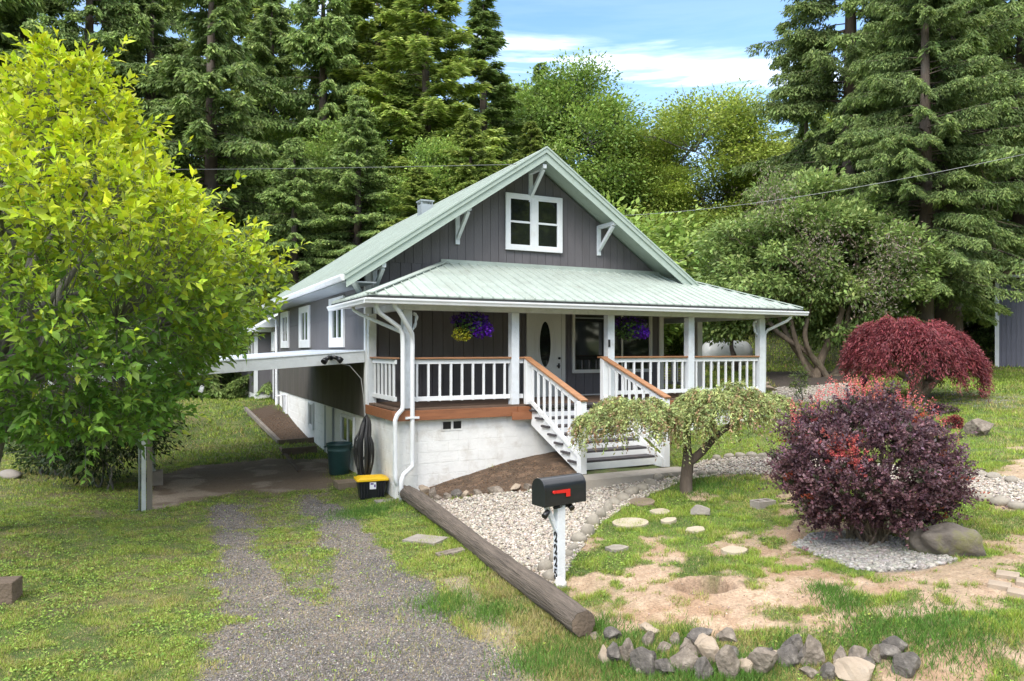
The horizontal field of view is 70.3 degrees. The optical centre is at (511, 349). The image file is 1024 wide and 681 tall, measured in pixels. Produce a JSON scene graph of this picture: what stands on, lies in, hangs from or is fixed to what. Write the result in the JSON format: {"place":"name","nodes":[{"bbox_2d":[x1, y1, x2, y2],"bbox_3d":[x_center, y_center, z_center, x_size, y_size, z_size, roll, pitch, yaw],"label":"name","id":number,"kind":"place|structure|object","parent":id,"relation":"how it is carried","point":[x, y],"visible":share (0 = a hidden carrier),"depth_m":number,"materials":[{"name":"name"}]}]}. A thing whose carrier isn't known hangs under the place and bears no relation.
{"place":"outdoors","nodes":[
{"label":"outdoors","id":0,"kind":"place"},
{"bbox_2d":[184,493,558,680],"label":"driveway","id":1,"kind":"structure","parent":0,"point":[353,644],"depth_m":7.30,"materials":[{"name":"gravel"}]},
{"bbox_2d":[0,322,1023,680],"bbox_3d":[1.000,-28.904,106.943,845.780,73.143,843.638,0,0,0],"label":"lawn","id":2,"kind":"structure","parent":0,"point":[500,638],"depth_m":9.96,"materials":[{"name":"plant"}]},
{"bbox_2d":[0,576,22,604],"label":"timber block","id":3,"kind":"object","parent":2,"relation":"on","point":[11,589],"depth_m":7.85,"materials":[{"name":"wood"}]},
{"bbox_2d":[0,0,86,318],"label":"conifer tree","id":4,"kind":"object","parent":2,"relation":"on","point":[6,6],"visible":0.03,"depth_m":33.82,"materials":[{"name":"green plant"}]},
{"bbox_2d":[2,426,90,474],"bbox_3d":[-9.431,2.002,14.780,1.935,1.267,1.844,0,0,0],"label":"rhododendron","id":5,"kind":"object","parent":2,"relation":"on","point":[14,450],"visible":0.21,"depth_m":14.53,"materials":[{"name":"green plant"}]},
{"bbox_2d":[0,0,94,306],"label":"conifer tree","id":6,"kind":"object","parent":2,"relation":"on","point":[56,9],"visible":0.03,"depth_m":35.71,"materials":[{"name":"green plant"}]},
{"bbox_2d":[8,310,147,365],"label":"broadleaf tree","id":7,"kind":"object","parent":2,"relation":"on","point":[89,323],"visible":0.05,"depth_m":28.78,"materials":[{"name":"green plant"}]},
{"bbox_2d":[0,0,191,349],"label":"conifer tree","id":8,"kind":"object","parent":2,"relation":"on","point":[117,19],"visible":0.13,"depth_m":33.29,"materials":[{"name":"green plant"}]},
{"bbox_2d":[5,383,199,490],"bbox_3d":[-7.925,1.562,14.207,3.302,2.606,3.003,0,0,-27],"label":"rhododendron","id":9,"kind":"object","parent":2,"relation":"on","point":[107,455],"visible":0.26,"depth_m":13.84,"materials":[{"name":"green plant"}]},
{"bbox_2d":[58,0,237,329],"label":"conifer tree","id":10,"kind":"object","parent":2,"relation":"on","point":[171,45],"visible":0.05,"depth_m":36.43,"materials":[{"name":"green plant"}]},
{"bbox_2d":[0,24,314,484],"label":"yellow green tree","id":11,"kind":"object","parent":2,"relation":"on","point":[31,362],"visible":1,"depth_m":9.12,"materials":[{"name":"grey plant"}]},
{"bbox_2d":[139,1,203,139],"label":"conifer tree","id":12,"kind":"object","parent":2,"relation":"on","point":[173,25],"visible":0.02,"depth_m":45.93,"materials":[{"name":"green plant"}]},
{"bbox_2d":[71,0,310,398],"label":"conifer tree","id":13,"kind":"object","parent":2,"relation":"on","point":[221,50],"visible":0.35,"depth_m":32.11,"materials":[{"name":"green plant"}]},
{"bbox_2d":[43,350,364,510],"bbox_3d":[-6.730,1.438,15.857,5.955,2.876,6.835,0,0,-26],"label":"carport","id":14,"kind":"object","parent":2,"relation":"on","point":[280,360],"visible":0.36,"depth_m":14.39,"materials":[{"name":"silver metal"}]},
{"bbox_2d":[146,458,335,508],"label":"carport floor","id":15,"kind":"structure","parent":2,"relation":"on","point":[197,483],"depth_m":15.73,"materials":[{"name":"concrete"}]},
{"bbox_2d":[188,0,317,205],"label":"conifer tree","id":16,"kind":"object","parent":2,"relation":"on","point":[255,11],"visible":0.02,"depth_m":43.90,"materials":[{"name":"green plant"}]},
{"bbox_2d":[192,0,316,398],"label":"conifer tree","id":17,"kind":"object","parent":2,"relation":"on","point":[262,45],"visible":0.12,"depth_m":39.17,"materials":[{"name":"green plant"}]},
{"bbox_2d":[187,103,330,254],"bbox_3d":[-12.577,-4.994,38.163,11.458,15.486,10.910,0,0,-33],"label":"tree","id":18,"kind":"object","parent":2,"relation":"on","point":[272,135],"visible":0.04,"depth_m":35.59,"materials":[{"name":"green plant"}]},
{"bbox_2d":[244,407,280,443],"bbox_3d":[-7.733,2.275,22.400,0.100,0.682,5.001,0,0,-30],"label":"bed edging","id":19,"kind":"object","parent":2,"relation":"on","point":[263,426],"visible":1,"depth_m":22.06,"materials":[{"name":"grey wood"}]},
{"bbox_2d":[211,137,348,399],"bbox_3d":[-8.878,-2.888,29.906,6.928,11.821,7.571,0,0,1],"label":"conifer tree","id":20,"kind":"object","parent":2,"relation":"on","point":[285,195],"visible":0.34,"depth_m":29.40,"materials":[{"name":"green plant"}]},
{"bbox_2d":[282,446,316,454],"bbox_3d":[-5.461,2.592,18.706,0.871,0.227,0.080,0,0,-8],"label":"bed edging","id":21,"kind":"object","parent":2,"relation":"on","point":[298,450],"visible":0.97,"depth_m":18.67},
{"bbox_2d":[221,0,392,375],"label":"conifer tree","id":22,"kind":"object","parent":2,"relation":"on","point":[319,40],"visible":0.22,"depth_m":35.68,"materials":[{"name":"green plant"}]},
{"bbox_2d":[324,441,352,475],"bbox_3d":[-3.829,2.408,16.123,0.566,0.695,0.566,0,0,45],"label":"rubbish bin","id":23,"kind":"object","parent":2,"relation":"on","point":[339,454],"visible":0.98,"depth_m":15.92,"materials":[{"name":"teal plastic"}]},
{"bbox_2d":[296,95,402,280],"bbox_3d":[-6.529,-4.593,31.007,7.030,12.514,6.402,0,0,40],"label":"conifer tree","id":24,"kind":"object","parent":2,"relation":"on","point":[345,181],"visible":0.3,"depth_m":30.43,"materials":[{"name":"green plant"}]},
{"bbox_2d":[263,101,437,278],"bbox_3d":[-6.971,-5.221,34.021,8.452,12.629,8.877,0,0,13],"label":"broadleaf tree","id":25,"kind":"object","parent":2,"relation":"on","point":[318,153],"visible":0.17,"depth_m":32.57,"materials":[{"name":"green plant"}]},
{"bbox_2d":[262,0,443,268],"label":"conifer tree","id":26,"kind":"object","parent":2,"relation":"on","point":[366,29],"visible":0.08,"depth_m":37.71,"materials":[{"name":"green plant"}]},
{"bbox_2d":[353,414,373,474],"bbox_3d":[-2.902,2.021,14.391,0.420,1.464,0.576,0,0,0],"label":"patio umbrella","id":27,"kind":"object","parent":2,"relation":"on","point":[364,463],"visible":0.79,"depth_m":14.22,"materials":[{"name":"fabric"}]},
{"bbox_2d":[354,474,388,499],"bbox_3d":[-2.693,2.620,13.919,0.610,0.415,0.470,0,0,-20],"label":"storage tote","id":28,"kind":"object","parent":2,"relation":"on","point":[371,486],"visible":0.99,"depth_m":13.76,"materials":[{"name":"black plastic"}]},
{"bbox_2d":[377,167,441,228],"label":"conifer tree","id":29,"kind":"object","parent":2,"relation":"on","point":[412,186],"visible":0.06,"depth_m":29.58,"materials":[{"name":"green plant"}]},
{"bbox_2d":[402,534,448,545],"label":"stepping stone","id":30,"kind":"object","parent":2,"relation":"on","point":[415,538],"visible":0.77,"depth_m":10.49,"materials":[{"name":"stone"}]},
{"bbox_2d":[337,0,519,236],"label":"conifer tree","id":31,"kind":"object","parent":2,"relation":"on","point":[397,98],"visible":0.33,"depth_m":34.79,"materials":[{"name":"green plant"}]},
{"bbox_2d":[363,130,498,238],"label":"broadleaf tree","id":32,"kind":"object","parent":2,"relation":"on","point":[422,159],"visible":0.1,"depth_m":31.45,"materials":[{"name":"green plant"}]},
{"bbox_2d":[424,113,500,199],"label":"conifer tree","id":33,"kind":"object","parent":2,"relation":"on","point":[465,140],"visible":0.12,"depth_m":30.60,"materials":[{"name":"green plant"}]},
{"bbox_2d":[447,0,525,174],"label":"conifer tree","id":34,"kind":"object","parent":2,"relation":"on","point":[482,22],"visible":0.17,"depth_m":41.44,"materials":[{"name":"green plant"}]},
{"bbox_2d":[398,485,594,636],"bbox_3d":[-0.635,2.616,10.214,0.309,0.333,6.939,0,0,-22],"label":"log","id":35,"kind":"object","parent":2,"relation":"on","point":[569,613],"visible":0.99,"depth_m":8.49,"materials":[{"name":"brown wood"}]},
{"bbox_2d":[0,444,1023,680],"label":"weeds","id":36,"kind":"object","parent":2,"relation":"on","point":[110,503],"visible":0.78,"depth_m":9.14,"materials":[{"name":"green plant"}]},
{"bbox_2d":[234,146,808,501],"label":"house","id":37,"kind":"structure","parent":2,"relation":"on","point":[553,266],"depth_m":16.14,"materials":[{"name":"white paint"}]},
{"bbox_2d":[280,311,288,347],"bbox_3d":[-7.566,-0.660,24.226,0.050,1.200,1.500,0,0,-26],"label":"side window","id":38,"kind":"structure","parent":37,"relation":"in","point":[284,316],"depth_m":24.33,"materials":[{"name":"white paint"}]},
{"bbox_2d":[299,305,309,347],"bbox_3d":[-6.040,-0.660,21.160,0.050,1.200,1.550,0,0,-26],"label":"side window","id":39,"kind":"structure","parent":37,"relation":"in","point":[304,312],"depth_m":21.12,"materials":[{"name":"white paint"}]},
{"bbox_2d":[324,405,333,453],"bbox_3d":[-4.600,2.115,18.330,0.055,1.370,0.940,0,0,-26],"label":"basement door","id":40,"kind":"structure","parent":37,"relation":"in","point":[328,411],"depth_m":18.39,"materials":[{"name":"paint"}]},
{"bbox_2d":[329,295,344,346],"bbox_3d":[-4.219,-0.660,17.492,0.050,1.200,1.520,0,0,-26],"label":"side window","id":41,"kind":"structure","parent":37,"relation":"in","point":[336,318],"depth_m":17.45,"materials":[{"name":"white paint"}]},
{"bbox_2d":[340,413,354,445],"bbox_3d":[-3.771,1.840,16.648,0.050,0.680,1.250,0,0,-26],"label":"basement window","id":42,"kind":"structure","parent":37,"relation":"in","point":[347,423],"depth_m":16.62,"materials":[{"name":"white paint"}]},
{"bbox_2d":[450,311,494,341],"bbox_3d":[-0.786,-0.517,14.318,0.889,0.725,0.563,0,0,0],"label":"hanging basket","id":43,"kind":"object","parent":37,"relation":"hanging from","point":[465,326],"visible":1,"depth_m":14.21,"materials":[{"name":"plant"}]},
{"bbox_2d":[505,192,562,252],"bbox_3d":[0.521,-2.940,16.921,1.490,1.300,0.050,0,0,-26],"label":"gable window","id":44,"kind":"structure","parent":37,"relation":"in","point":[536,225],"depth_m":16.89,"materials":[{"name":"white paint"}]},
{"bbox_2d":[526,313,564,396],"bbox_3d":[0.809,0.019,17.043,1.030,2.159,0.100,0,0,-26],"label":"front door","id":45,"kind":"structure","parent":37,"relation":"in","point":[545,333],"depth_m":17.07,"materials":[{"name":"paint"}]},
{"bbox_2d":[572,314,651,372],"bbox_3d":[2.489,-0.220,17.904,2.350,1.560,0.050,0,0,-26],"label":"picture window","id":46,"kind":"structure","parent":37,"relation":"in","point":[587,334],"depth_m":17.71,"materials":[{"name":"glass"}]},
{"bbox_2d":[615,316,649,341],"bbox_3d":[2.640,-0.528,16.221,0.891,0.705,0.543,0,0,0],"label":"hanging basket","id":47,"kind":"object","parent":37,"relation":"hanging from","point":[631,333],"visible":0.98,"depth_m":16.11,"materials":[{"name":"plant"}]},
{"bbox_2d":[512,120,542,162],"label":"conifer tree","id":48,"kind":"object","parent":2,"relation":"on","point":[533,139],"visible":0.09,"depth_m":39.69,"materials":[{"name":"green plant"}]},
{"bbox_2d":[522,62,561,153],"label":"conifer tree","id":49,"kind":"object","parent":2,"relation":"on","point":[538,65],"visible":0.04,"depth_m":46.66,"materials":[{"name":"green plant"}]},
{"bbox_2d":[487,78,598,182],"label":"broadleaf tree","id":50,"kind":"object","parent":2,"relation":"on","point":[522,99],"visible":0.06,"depth_m":46.55,"materials":[{"name":"green plant"}]},
{"bbox_2d":[252,370,858,498],"bbox_3d":[3.945,1.717,21.186,23.228,1.968,15.116,0,0,-14],"label":"flower bed","id":51,"kind":"object","parent":2,"relation":"on","point":[556,460],"visible":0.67,"depth_m":14.18,"materials":[{"name":"soil"}]},
{"bbox_2d":[676,160,962,377],"bbox_3d":[9.314,-2.372,22.679,8.916,6.842,5.287,0,0,0],"label":"gnarled tree","id":52,"kind":"object","parent":51,"relation":"on","point":[787,233],"visible":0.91,"depth_m":21.79,"materials":[{"name":"green plant"}]},
{"bbox_2d":[465,563,659,680],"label":"dry grass","id":53,"kind":"structure","parent":2,"relation":"on","point":[541,610],"depth_m":7.10,"materials":[{"name":"plant"}]},
{"bbox_2d":[479,46,667,217],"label":"broadleaf tree","id":54,"kind":"object","parent":2,"relation":"on","point":[600,114],"visible":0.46,"depth_m":43.17,"materials":[{"name":"green plant"}]},
{"bbox_2d":[612,517,648,528],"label":"stepping stone","id":55,"kind":"object","parent":2,"relation":"on","point":[636,520],"visible":0.75,"depth_m":10.64,"materials":[{"name":"stone"}]},
{"bbox_2d":[583,466,700,489],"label":"concrete slab","id":56,"kind":"structure","parent":2,"relation":"on","point":[593,481],"depth_m":12.82,"materials":[{"name":"concrete"}]},
{"bbox_2d":[630,646,656,675],"bbox_3d":[1.174,2.780,6.464,0.237,0.306,0.229,0,0,29],"label":"rock","id":57,"kind":"object","parent":2,"relation":"on","point":[642,658],"depth_m":6.39,"materials":[{"name":"stone"}]},
{"bbox_2d":[597,156,709,229],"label":"broadleaf tree","id":58,"kind":"object","parent":2,"relation":"on","point":[681,190],"visible":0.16,"depth_m":42.75,"materials":[{"name":"green plant"}]},
{"bbox_2d":[654,658,675,673],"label":"rock","id":59,"kind":"object","parent":2,"relation":"on","point":[662,665],"depth_m":6.35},
{"bbox_2d":[603,190,755,345],"bbox_3d":[4.003,-2.936,32.806,15.078,8.097,13.544,0,0,-11],"label":"broadleaf tree","id":60,"kind":"object","parent":2,"relation":"on","point":[672,242],"visible":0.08,"depth_m":31.12,"materials":[{"name":"green plant"}]},
{"bbox_2d":[567,379,798,493],"bbox_3d":[2.934,1.491,12.230,4.090,2.018,1.803,0,0,0],"label":"weeping tree","id":61,"kind":"object","parent":2,"relation":"on","point":[620,414],"visible":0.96,"depth_m":11.85,"materials":[{"name":"green plant"}]},
{"bbox_2d":[669,647,698,673],"bbox_3d":[1.537,2.768,6.457,0.282,0.268,0.243,0,0,-10],"label":"rock","id":62,"kind":"object","parent":2,"relation":"on","point":[683,657],"depth_m":6.38,"materials":[{"name":"stone"}]},
{"bbox_2d":[664,324,706,354],"bbox_3d":[8.418,-0.549,35.036,2.993,2.122,2.967,0,0,0],"label":"lawn shrub","id":63,"kind":"object","parent":2,"relation":"on","point":[677,345],"visible":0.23,"depth_m":34.72,"materials":[{"name":"green plant"}]},
{"bbox_2d":[686,627,712,644],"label":"rock","id":64,"kind":"object","parent":2,"relation":"on","point":[692,635],"depth_m":6.72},
{"bbox_2d":[598,77,803,240],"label":"broadleaf tree","id":65,"kind":"object","parent":2,"relation":"on","point":[734,120],"visible":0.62,"depth_m":42.07,"materials":[{"name":"green plant"}]},
{"bbox_2d":[694,656,713,679],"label":"rock","id":66,"kind":"object","parent":2,"relation":"on","point":[702,664],"depth_m":6.26,"materials":[{"name":"stone"}]},
{"bbox_2d":[694,633,718,663],"bbox_3d":[1.756,2.735,6.517,0.241,0.324,0.244,-3,-4,24],"label":"rock","id":67,"kind":"object","parent":2,"relation":"on","point":[706,646],"depth_m":6.44,"materials":[{"name":"stone"}]},
{"bbox_2d":[651,204,782,328],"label":"broadleaf tree","id":68,"kind":"object","parent":2,"relation":"on","point":[704,220],"visible":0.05,"depth_m":40.92,"materials":[{"name":"green plant"}]},
{"bbox_2d":[716,627,737,641],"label":"rock","id":69,"kind":"object","parent":2,"relation":"on","point":[726,634],"depth_m":6.78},
{"bbox_2d":[702,338,752,369],"bbox_3d":[8.692,0.275,29.500,2.040,1.710,1.000,0,0,14],"label":"propane tank","id":70,"kind":"object","parent":2,"relation":"on","point":[743,348],"visible":0.45,"depth_m":29.11,"materials":[{"name":"metal"}]},
{"bbox_2d":[715,644,739,678],"bbox_3d":[1.878,2.729,6.332,0.206,0.346,0.182,0,0,29],"label":"rock","id":71,"kind":"object","parent":2,"relation":"on","point":[727,659],"depth_m":6.27,"materials":[{"name":"stone"}]},
{"bbox_2d":[688,133,796,219],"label":"broadleaf tree","id":72,"kind":"object","parent":2,"relation":"on","point":[706,193],"visible":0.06,"depth_m":43.51,"materials":[{"name":"green plant"}]},
{"bbox_2d":[712,317,779,371],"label":"tree","id":73,"kind":"object","parent":2,"relation":"on","point":[733,353],"visible":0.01,"depth_m":26.78,"materials":[{"name":"brown plant"}]},
{"bbox_2d":[747,647,777,675],"bbox_3d":[2.184,2.765,6.353,0.243,0.337,0.237,0,0,34],"label":"rock","id":74,"kind":"object","parent":2,"relation":"on","point":[763,659],"depth_m":6.27,"materials":[{"name":"stone"}]},
{"bbox_2d":[750,498,775,509],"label":"stepping stone","id":75,"kind":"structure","parent":2,"relation":"on","point":[762,503],"depth_m":11.09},
{"bbox_2d":[537,446,1023,680],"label":"bare soil","id":76,"kind":"structure","parent":2,"relation":"on","point":[736,585],"depth_m":7.62,"materials":[{"name":"soil"}]},
{"bbox_2d":[263,408,1021,629],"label":"soil litter","id":77,"kind":"object","parent":76,"relation":"on","point":[482,483],"visible":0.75,"depth_m":13.33,"materials":[{"name":"brown plant"}]},
{"bbox_2d":[571,473,1019,628],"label":"soil stones","id":78,"kind":"object","parent":76,"relation":"on","point":[796,581],"visible":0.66,"depth_m":7.79,"materials":[{"name":"stone"}]},
{"bbox_2d":[881,635,907,652],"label":"rock","id":79,"kind":"object","parent":76,"relation":"on","point":[900,644],"depth_m":6.31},
{"bbox_2d":[777,644,799,667],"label":"rock","id":80,"kind":"object","parent":2,"relation":"on","point":[788,654],"depth_m":6.42,"materials":[{"name":"stone"}]},
{"bbox_2d":[788,361,810,403],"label":"sapling","id":81,"kind":"object","parent":2,"relation":"on","point":[802,375],"visible":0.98,"depth_m":19.10,"materials":[{"name":"green plant"}]},
{"bbox_2d":[765,45,838,332],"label":"conifer tree","id":82,"kind":"object","parent":2,"relation":"on","point":[817,126],"visible":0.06,"depth_m":43.63,"materials":[{"name":"green plant"}]},
{"bbox_2d":[800,634,824,666],"bbox_3d":[2.646,2.693,6.434,0.236,0.366,0.155,0,0,-3],"label":"rock","id":83,"kind":"object","parent":2,"relation":"on","point":[812,651],"depth_m":6.37,"materials":[{"name":"stone"}]},
{"bbox_2d":[818,662,836,680],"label":"rock","id":84,"kind":"object","parent":2,"relation":"on","point":[828,669],"depth_m":6.19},
{"bbox_2d":[834,656,874,680],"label":"rock","id":85,"kind":"object","parent":2,"relation":"on","point":[850,668],"depth_m":6.12,"materials":[{"name":"stone"}]},
{"bbox_2d":[727,0,1023,370],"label":"conifer tree","id":86,"kind":"object","parent":2,"relation":"on","point":[806,94],"visible":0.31,"depth_m":29.71,"materials":[{"name":"green plant"}]},
{"bbox_2d":[878,643,901,659],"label":"rock","id":87,"kind":"object","parent":2,"relation":"on","point":[886,650],"depth_m":6.27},
{"bbox_2d":[814,11,994,323],"bbox_3d":[21.083,-12.328,39.995,10.310,25.190,11.321,0,0,-34],"label":"conifer tree","id":88,"kind":"object","parent":2,"relation":"on","point":[910,306],"depth_m":37.76,"materials":[{"name":"green plant"}]},
{"bbox_2d":[891,652,920,678],"bbox_3d":[3.316,2.651,6.125,0.171,0.249,0.198,0,0,-34],"label":"rock","id":89,"kind":"object","parent":2,"relation":"on","point":[907,663],"depth_m":6.07,"materials":[{"name":"stone"}]},
{"bbox_2d":[887,568,925,571],"bbox_3d":[4.335,2.433,8.795,1.440,0.118,1.710,0,0,0],"label":"stone bed","id":90,"kind":"object","parent":2,"relation":"on","point":[912,569],"visible":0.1,"depth_m":7.96,"materials":[{"name":"stone"}]},
{"bbox_2d":[791,530,957,572],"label":"bed pebbles","id":91,"kind":"object","parent":90,"relation":"on","point":[864,555],"visible":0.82,"depth_m":8.58,"materials":[{"name":"gravel"}]},
{"bbox_2d":[750,370,1007,552],"bbox_3d":[4.484,1.396,9.244,2.698,2.316,2.714,0,0,0],"label":"purple bush","id":92,"kind":"object","parent":90,"relation":"on","point":[881,507],"visible":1,"depth_m":8.65,"materials":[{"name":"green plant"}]},
{"bbox_2d":[905,522,985,556],"bbox_3d":[5.056,2.281,8.508,0.756,0.526,0.569,-4,1,7],"label":"mossy boulder","id":93,"kind":"object","parent":90,"relation":"on","point":[950,538],"visible":0.73,"depth_m":8.30,"materials":[{"name":"stone"}]},
{"bbox_2d":[806,0,1023,320],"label":"conifer tree","id":94,"kind":"object","parent":2,"relation":"on","point":[1003,130],"visible":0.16,"depth_m":24.37,"materials":[{"name":"green plant"}]},
{"bbox_2d":[890,167,1020,290],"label":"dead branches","id":95,"kind":"object","parent":94,"relation":"attached to","point":[947,207],"visible":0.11,"depth_m":24.05,"materials":[{"name":"wood"}]},
{"bbox_2d":[837,312,996,402],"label":"red maple","id":96,"kind":"object","parent":2,"relation":"on","point":[885,340],"visible":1,"depth_m":16.98,"materials":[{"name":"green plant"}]},
{"bbox_2d":[817,0,1023,371],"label":"conifer tree","id":97,"kind":"object","parent":2,"relation":"on","point":[894,85],"visible":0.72,"depth_m":22.88,"materials":[{"name":"green plant"}]},
{"bbox_2d":[923,402,961,414],"bbox_3d":[9.427,1.348,16.079,0.808,0.426,0.608,0,0,0],"label":"purple groundcover","id":98,"kind":"object","parent":2,"relation":"on","point":[942,406],"visible":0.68,"depth_m":15.96,"materials":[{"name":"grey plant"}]},
{"bbox_2d":[935,159,962,372],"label":"tree trunk","id":99,"kind":"object","parent":2,"relation":"on","point":[947,315],"visible":0.11,"depth_m":25.20,"materials":[{"name":"brown plant"}]},
{"bbox_2d":[963,418,993,435],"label":"boulder","id":100,"kind":"object","parent":2,"relation":"on","point":[984,426],"visible":0.86,"depth_m":13.96,"materials":[{"name":"stone"}]},
{"bbox_2d":[967,35,1016,347],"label":"conifer tree","id":101,"kind":"object","parent":2,"relation":"on","point":[983,337],"visible":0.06,"depth_m":34.80,"materials":[{"name":"green plant"}]},
{"bbox_2d":[963,0,1023,270],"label":"conifer tree","id":102,"kind":"object","parent":2,"relation":"on","point":[1007,56],"visible":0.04,"depth_m":30.86,"materials":[{"name":"green plant"}]},
{"bbox_2d":[984,268,1023,366],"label":"shed","id":103,"kind":"structure","parent":2,"relation":"on","point":[1009,340],"depth_m":28.57,"materials":[{"name":"grey metal"}]},
{"bbox_2d":[12,0,1016,208],"label":"sky","id":104,"kind":"structure","parent":0,"point":[661,46],"materials":[{"name":"blue"}]},
{"bbox_2d":[446,383,1018,574],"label":"gravel path","id":105,"kind":"structure","parent":0,"point":[660,483],"depth_m":12.32,"materials":[{"name":"gravel"}]},
{"bbox_2d":[532,473,585,579],"bbox_3d":[0.556,2.131,8.493,0.628,1.325,0.261,0,0,-35],"label":"mailbox","id":106,"kind":"object","parent":105,"relation":"on","point":[559,493],"visible":0.97,"depth_m":8.42,"materials":[{"name":"white paint"}]},
{"bbox_2d":[532,478,545,507],"bbox_3d":[0.305,1.629,8.327,0.018,0.321,0.242,0,0,-35],"label":"mailbox door","id":107,"kind":"structure","parent":106,"relation":"in","point":[538,486],"depth_m":8.31,"materials":[{"name":"black metal"}]},
{"bbox_2d":[434,455,1023,583],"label":"path pebbles","id":108,"kind":"object","parent":105,"relation":"on","point":[517,524],"visible":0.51,"depth_m":11.32,"materials":[{"name":"gravel"}]},
{"bbox_2d":[770,383,860,402],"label":"path pebbles","id":109,"kind":"object","parent":105,"relation":"on","point":[787,393],"visible":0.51,"depth_m":20.32,"materials":[{"name":"gravel"}]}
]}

